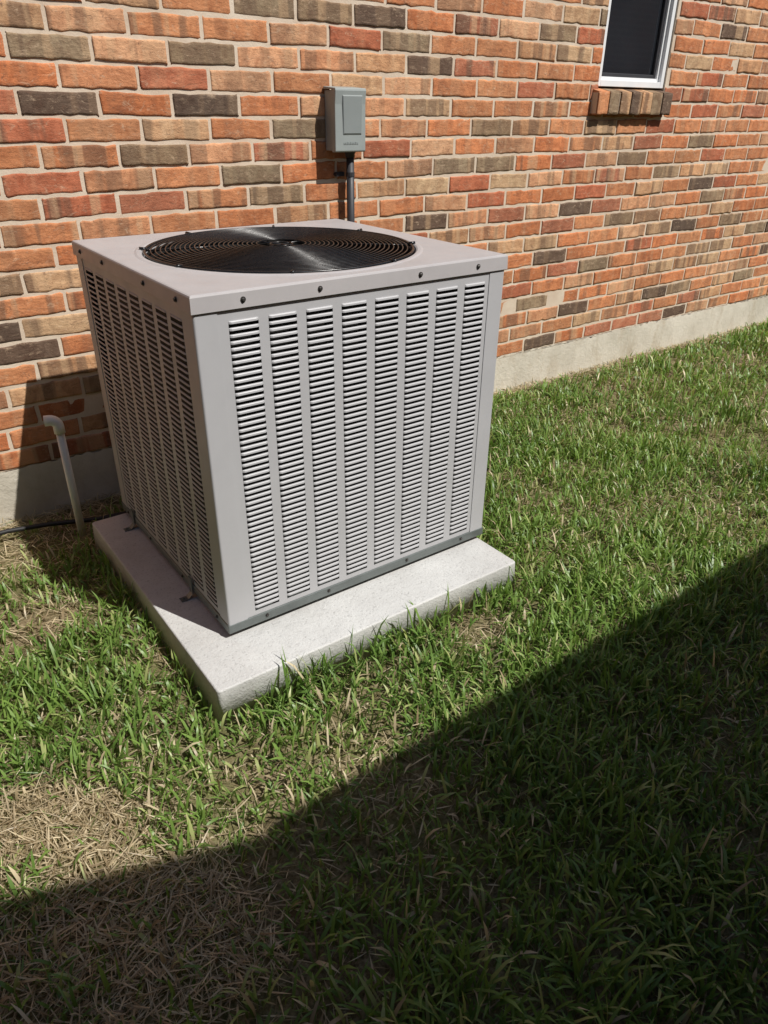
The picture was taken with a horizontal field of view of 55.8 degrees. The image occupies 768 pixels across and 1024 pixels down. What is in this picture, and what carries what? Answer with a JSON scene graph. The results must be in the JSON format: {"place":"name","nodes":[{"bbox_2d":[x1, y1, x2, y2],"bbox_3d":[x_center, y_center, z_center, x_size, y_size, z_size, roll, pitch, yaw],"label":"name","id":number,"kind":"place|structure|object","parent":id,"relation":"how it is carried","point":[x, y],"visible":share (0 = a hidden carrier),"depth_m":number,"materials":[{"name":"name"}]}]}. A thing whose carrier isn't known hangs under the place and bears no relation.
{"place":"outdoors","nodes":[
{"label":"outdoors","id":0,"kind":"place"},
{"bbox_2d":[0,316,767,1023],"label":"ground","id":1,"kind":"structure","parent":0,"point":[292,874],"depth_m":1.55,"materials":[{"name":"green plant"}]},
{"bbox_2d":[0,511,126,535],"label":"black cable","id":2,"kind":"object","parent":1,"relation":"on","point":[39,525],"visible":0.36,"depth_m":2.48,"materials":[{"name":"black rubber"}]},
{"bbox_2d":[43,415,86,536],"bbox_3d":[-1.049,-0.098,2.401,0.058,0.474,0.034,-10,31,-18],"label":"pvc pipe","id":3,"kind":"object","parent":1,"relation":"on","point":[56,423],"visible":0.94,"depth_m":2.37,"materials":[{"name":"grey plastic"}]},
{"bbox_2d":[92,513,514,724],"bbox_3d":[-0.280,0.155,2.320,0.986,0.145,0.984,-19,35,-31],"label":"concrete pad","id":4,"kind":"object","parent":1,"relation":"on","point":[234,671],"visible":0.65,"depth_m":1.97,"materials":[{"name":"grey concrete"}]},
{"bbox_2d":[72,219,507,633],"bbox_3d":[-0.289,-0.335,2.152,0.917,0.878,0.834,-19,35,-31],"label":"air conditioner unit","id":5,"kind":"object","parent":4,"relation":"on","point":[298,414],"visible":1,"depth_m":1.84,"materials":[{"name":"grey paint"}]},
{"bbox_2d":[0,295,767,472],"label":"foundation slab","id":6,"kind":"structure","parent":1,"relation":"on","point":[497,357],"depth_m":4.02,"materials":[{"name":"grey concrete"}]},
{"bbox_2d":[0,0,767,471],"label":"wall bricks","id":7,"kind":"object","parent":6,"relation":"on","point":[54,46],"depth_m":2.77,"materials":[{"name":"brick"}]},
{"bbox_2d":[323,86,365,221],"bbox_3d":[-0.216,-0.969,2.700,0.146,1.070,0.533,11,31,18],"label":"electrical disconnect box","id":8,"kind":"object","parent":7,"relation":"attached to","point":[345,119],"visible":0.66,"depth_m":2.63,"materials":[{"name":"grey metal"}]},
{"bbox_2d":[590,92,662,112],"bbox_3d":[1.183,-1.979,3.516,0.561,0.085,0.084,-19,35,-31],"label":"window sill mortar","id":9,"kind":"object","parent":7,"relation":"attached to","point":[594,99],"depth_m":3.36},
{"bbox_2d":[590,87,672,113],"bbox_3d":[1.181,-1.991,3.513,0.557,0.113,0.097,-19,35,-31],"label":"window sill top","id":10,"kind":"structure","parent":7,"relation":"attached to","point":[632,90],"depth_m":3.48,"materials":[{"name":"orange brick"}]},
{"bbox_2d":[592,91,672,115],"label":"window sill bricks","id":11,"kind":"object","parent":7,"relation":"attached to","point":[646,103],"depth_m":3.47,"materials":[{"name":"brown brick"}]},
{"bbox_2d":[598,0,677,88],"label":"window frame","id":12,"kind":"object","parent":7,"relation":"attached to","point":[657,82],"visible":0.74,"depth_m":3.49,"materials":[{"name":"white plastic"}]},
{"bbox_2d":[602,0,662,74],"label":"window glass","id":13,"kind":"object","parent":12,"relation":"in","point":[632,35],"depth_m":3.42,"materials":[{"name":"black glass"}]},
{"bbox_2d":[602,0,667,78],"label":"insect screen frame","id":14,"kind":"object","parent":12,"relation":"attached to","point":[658,43],"visible":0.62,"depth_m":3.50,"materials":[{"name":"black metal"}]},
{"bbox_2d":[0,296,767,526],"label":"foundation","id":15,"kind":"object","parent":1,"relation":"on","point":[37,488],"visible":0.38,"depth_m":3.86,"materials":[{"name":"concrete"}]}
]}

